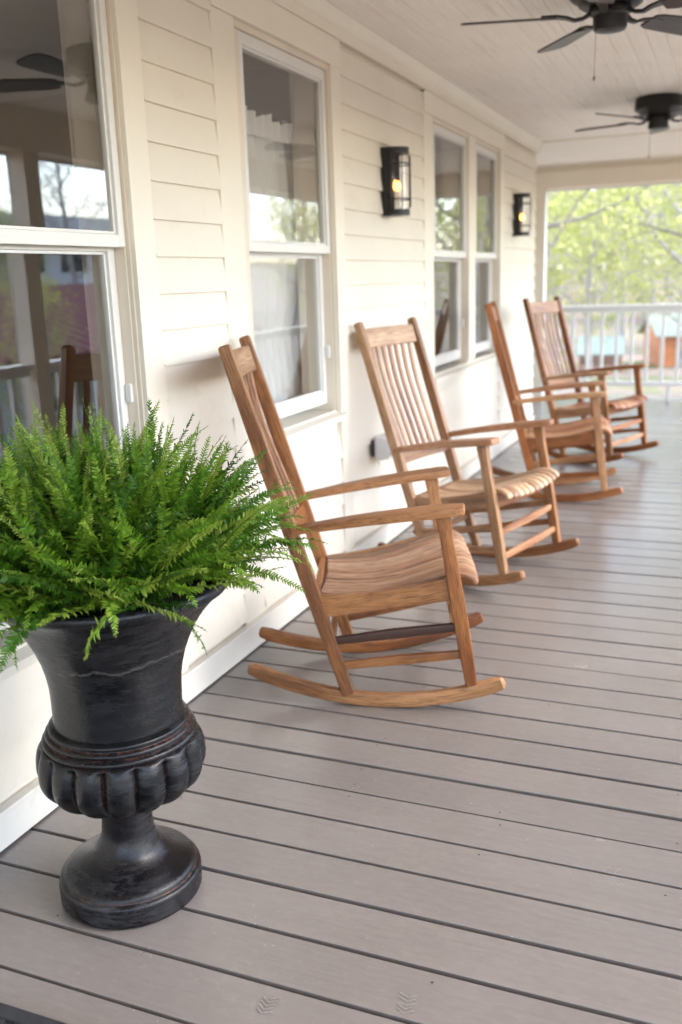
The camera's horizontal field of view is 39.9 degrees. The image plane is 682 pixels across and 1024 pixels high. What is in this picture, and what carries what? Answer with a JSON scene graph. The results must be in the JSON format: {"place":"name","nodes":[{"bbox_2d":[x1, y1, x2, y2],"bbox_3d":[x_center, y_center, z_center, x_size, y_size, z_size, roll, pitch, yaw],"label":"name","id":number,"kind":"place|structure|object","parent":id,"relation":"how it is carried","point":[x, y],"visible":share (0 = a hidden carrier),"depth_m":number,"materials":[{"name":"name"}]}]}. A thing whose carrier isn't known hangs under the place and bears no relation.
{"place":"outdoors","nodes":[
{"label":"outdoors","id":0,"kind":"place"},
{"bbox_2d":[0,395,681,1023],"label":"porch deck","id":1,"kind":"structure","parent":0,"point":[510,853],"depth_m":2.34,"materials":[{"name":"grey wood"}]},
{"bbox_2d":[0,1002,66,1023],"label":"doormat","id":2,"kind":"object","parent":1,"relation":"on","point":[11,1014],"visible":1,"depth_m":1.75,"materials":[{"name":"black rubber"}]},
{"bbox_2d":[2,568,230,929],"bbox_3d":[-0.483,0.494,2.064,0.514,0.741,0.514,4,15,22],"label":"urn","id":3,"kind":"object","parent":1,"relation":"on","point":[121,751],"visible":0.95,"depth_m":1.93,"materials":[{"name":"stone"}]},
{"bbox_2d":[0,398,327,672],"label":"fern","id":4,"kind":"object","parent":3,"relation":"in","point":[86,532],"visible":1,"depth_m":1.78,"materials":[{"name":"green plant"}]},
{"bbox_2d":[1,455,497,851],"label":"baseboard","id":5,"kind":"structure","parent":1,"relation":"attached to","point":[201,692],"depth_m":3.48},
{"bbox_2d":[0,0,541,851],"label":"house","id":6,"kind":"structure","parent":1,"relation":"on","point":[162,244],"depth_m":3.51,"materials":[{"name":"beige paint"}]},
{"bbox_2d":[0,0,187,681],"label":"window","id":7,"kind":"structure","parent":6,"relation":"in","point":[116,240],"depth_m":2.64,"materials":[{"name":"beige paint"}]},
{"bbox_2d":[0,0,441,474],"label":"room","id":8,"kind":"object","parent":6,"relation":"in","point":[45,362],"visible":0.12,"depth_m":5.42,"materials":[{"name":"paint"}]},
{"bbox_2d":[245,105,302,405],"bbox_3d":[-0.310,-0.939,3.875,0.071,1.326,1.160,4,15,22],"label":"curtain","id":9,"kind":"object","parent":6,"relation":"hanging from","point":[275,309],"visible":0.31,"depth_m":3.96,"materials":[{"name":"white fabric"}]},
{"bbox_2d":[208,0,354,624],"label":"window","id":10,"kind":"structure","parent":6,"relation":"in","point":[263,30],"depth_m":3.80,"materials":[{"name":"beige paint"}]},
{"bbox_2d":[371,433,391,464],"bbox_3d":[0.212,-0.301,4.590,0.092,0.152,0.118,4,15,22],"label":"outlet cover","id":11,"kind":"object","parent":6,"relation":"attached to","point":[380,448],"visible":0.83,"depth_m":4.54,"materials":[{"name":"white plastic"}]},
{"bbox_2d":[380,146,411,216],"bbox_3d":[0.274,-1.585,4.516,0.128,0.310,0.162,4,15,22],"label":"wall lantern","id":12,"kind":"object","parent":6,"relation":"attached to","point":[390,180],"depth_m":4.49,"materials":[{"name":"black metal"}]},
{"bbox_2d":[420,89,504,467],"bbox_3d":[0.771,-1.407,6.130,0.186,2.186,1.945,4,15,22],"label":"window","id":13,"kind":"structure","parent":6,"relation":"in","point":[465,137],"depth_m":6.07,"materials":[{"name":"beige paint"}]},
{"bbox_2d":[325,0,681,191],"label":"porch roof","id":14,"kind":"structure","parent":6,"relation":"attached to","point":[553,100],"depth_m":5.12,"materials":[{"name":"beige paint"}]},
{"bbox_2d":[460,0,681,80],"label":"ceiling fan","id":15,"kind":"object","parent":14,"relation":"hanging from","point":[610,16],"visible":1,"depth_m":3.48,"materials":[{"name":"brown metal"}]},
{"bbox_2d":[575,93,681,157],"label":"ceiling fan","id":16,"kind":"object","parent":14,"relation":"hanging from","point":[657,112],"visible":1,"depth_m":5.88,"materials":[{"name":"brown metal"}]},
{"bbox_2d":[512,193,531,235],"bbox_3d":[1.390,-2.272,7.187,0.128,0.310,0.162,4,15,22],"label":"wall lantern","id":17,"kind":"object","parent":6,"relation":"attached to","point":[518,223],"depth_m":7.16,"materials":[{"name":"black metal"}]},
{"bbox_2d":[218,335,505,706],"bbox_3d":[0.084,0.004,3.102,0.837,1.161,0.646,-2,14,2],"label":"rocking chair","id":18,"kind":"object","parent":1,"relation":"on","point":[435,565],"visible":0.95,"depth_m":2.98,"materials":[{"name":"brown wood"}]},
{"bbox_2d":[353,317,579,585],"bbox_3d":[0.567,-0.301,4.273,0.837,1.160,0.646,5,16,36],"label":"rocking chair","id":19,"kind":"object","parent":1,"relation":"on","point":[490,494],"visible":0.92,"depth_m":4.32,"materials":[{"name":"brown wood"}]},
{"bbox_2d":[532,189,547,396],"bbox_3d":[2.095,-2.289,10.011,0.142,2.168,0.147,4,15,22],"label":"porch post","id":20,"kind":"object","parent":1,"relation":"on","point":[540,238],"visible":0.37,"depth_m":9.86,"materials":[{"name":"beige paint"}]},
{"bbox_2d":[485,301,622,501],"bbox_3d":[1.293,-0.684,5.719,0.837,1.161,0.646,3,15,12],"label":"rocking chair","id":21,"kind":"object","parent":1,"relation":"on","point":[583,432],"visible":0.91,"depth_m":5.56,"materials":[{"name":"orange wood"}]},
{"bbox_2d":[523,296,658,463],"bbox_3d":[1.795,-0.967,6.799,0.837,1.161,0.646,10,18,40],"label":"rocking chair","id":22,"kind":"object","parent":1,"relation":"on","point":[581,408],"visible":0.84,"depth_m":6.85,"materials":[{"name":"brown wood"}]},
{"bbox_2d":[544,303,681,400],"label":"railing","id":23,"kind":"object","parent":1,"relation":"on","point":[618,309],"visible":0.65,"depth_m":9.74,"materials":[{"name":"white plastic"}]},
{"bbox_2d":[557,189,663,267],"label":"sky","id":24,"kind":"structure","parent":0,"point":[592,189],"materials":[{"name":"white"}]},
{"bbox_2d":[544,266,681,396],"bbox_3d":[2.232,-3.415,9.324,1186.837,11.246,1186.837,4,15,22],"label":"ground","id":25,"kind":"structure","parent":0,"point":[653,375],"depth_m":55.31,"materials":[{"name":"plant"}]},
{"bbox_2d":[547,193,613,295],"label":"tree","id":26,"kind":"object","parent":25,"relation":"on","point":[565,229],"visible":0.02,"depth_m":66.01,"materials":[{"name":"green plant"}]},
{"bbox_2d":[546,190,616,287],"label":"tree","id":27,"kind":"object","parent":25,"relation":"on","point":[555,196],"visible":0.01,"depth_m":40.41,"materials":[{"name":"green plant"}]},
{"bbox_2d":[546,191,627,269],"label":"tree","id":28,"kind":"object","parent":25,"relation":"on","point":[556,216],"visible":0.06,"depth_m":55.72,"materials":[{"name":"green plant"}]},
{"bbox_2d":[545,188,649,320],"bbox_3d":[4.787,-10.161,28.710,9.058,12.694,10.507,-2,14,0],"label":"tree","id":29,"kind":"object","parent":25,"relation":"on","point":[564,250],"visible":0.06,"depth_m":28.80,"materials":[{"name":"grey plant"}]},
{"bbox_2d":[577,336,624,372],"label":"hut","id":30,"kind":"object","parent":25,"relation":"on","point":[608,352],"visible":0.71,"depth_m":41.30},
{"bbox_2d":[546,186,678,321],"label":"woods","id":31,"kind":"object","parent":25,"relation":"on","point":[549,289],"visible":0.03,"depth_m":76.13,"materials":[{"name":"green plant"}]},
{"bbox_2d":[546,184,681,377],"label":"tree","id":32,"kind":"object","parent":25,"relation":"on","point":[589,298],"visible":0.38,"depth_m":37.45,"materials":[{"name":"green plant"}]},
{"bbox_2d":[546,184,681,265],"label":"tree","id":33,"kind":"object","parent":25,"relation":"on","point":[581,218],"visible":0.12,"depth_m":20.52,"materials":[{"name":"green plant"}]},
{"bbox_2d":[548,186,681,338],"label":"tree","id":34,"kind":"object","parent":25,"relation":"on","point":[624,327],"visible":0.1,"depth_m":59.76,"materials":[{"name":"green plant"}]},
{"bbox_2d":[553,184,681,285],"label":"tree","id":35,"kind":"object","parent":25,"relation":"on","point":[673,254],"visible":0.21,"depth_m":30.05,"materials":[{"name":"green plant"}]},
{"bbox_2d":[568,186,681,279],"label":"tree","id":36,"kind":"object","parent":25,"relation":"on","point":[660,229],"visible":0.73,"depth_m":24.12,"materials":[{"name":"green plant"}]},
{"bbox_2d":[573,184,681,315],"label":"tree","id":37,"kind":"object","parent":25,"relation":"on","point":[666,285],"visible":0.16,"depth_m":49.00,"materials":[{"name":"green plant"}]},
{"bbox_2d":[580,184,681,367],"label":"tree","id":38,"kind":"object","parent":25,"relation":"on","point":[668,314],"visible":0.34,"depth_m":41.19,"materials":[{"name":"green plant"}]},
{"bbox_2d":[585,184,681,313],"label":"tree","id":39,"kind":"object","parent":25,"relation":"on","point":[654,291],"visible":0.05,"depth_m":47.94,"materials":[{"name":"grey plant"}]},
{"bbox_2d":[604,188,681,253],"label":"tree","id":40,"kind":"object","parent":25,"relation":"on","point":[657,216],"visible":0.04,"depth_m":64.33,"materials":[{"name":"green plant"}]},
{"bbox_2d":[637,313,681,366],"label":"hut","id":41,"kind":"object","parent":25,"relation":"on","point":[669,345],"visible":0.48,"depth_m":42.16,"materials":[{"name":"wood"}]},
{"bbox_2d":[655,187,681,241],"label":"tree","id":42,"kind":"object","parent":25,"relation":"on","point":[665,210],"visible":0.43,"depth_m":23.04,"materials":[{"name":"green plant"}]}
]}

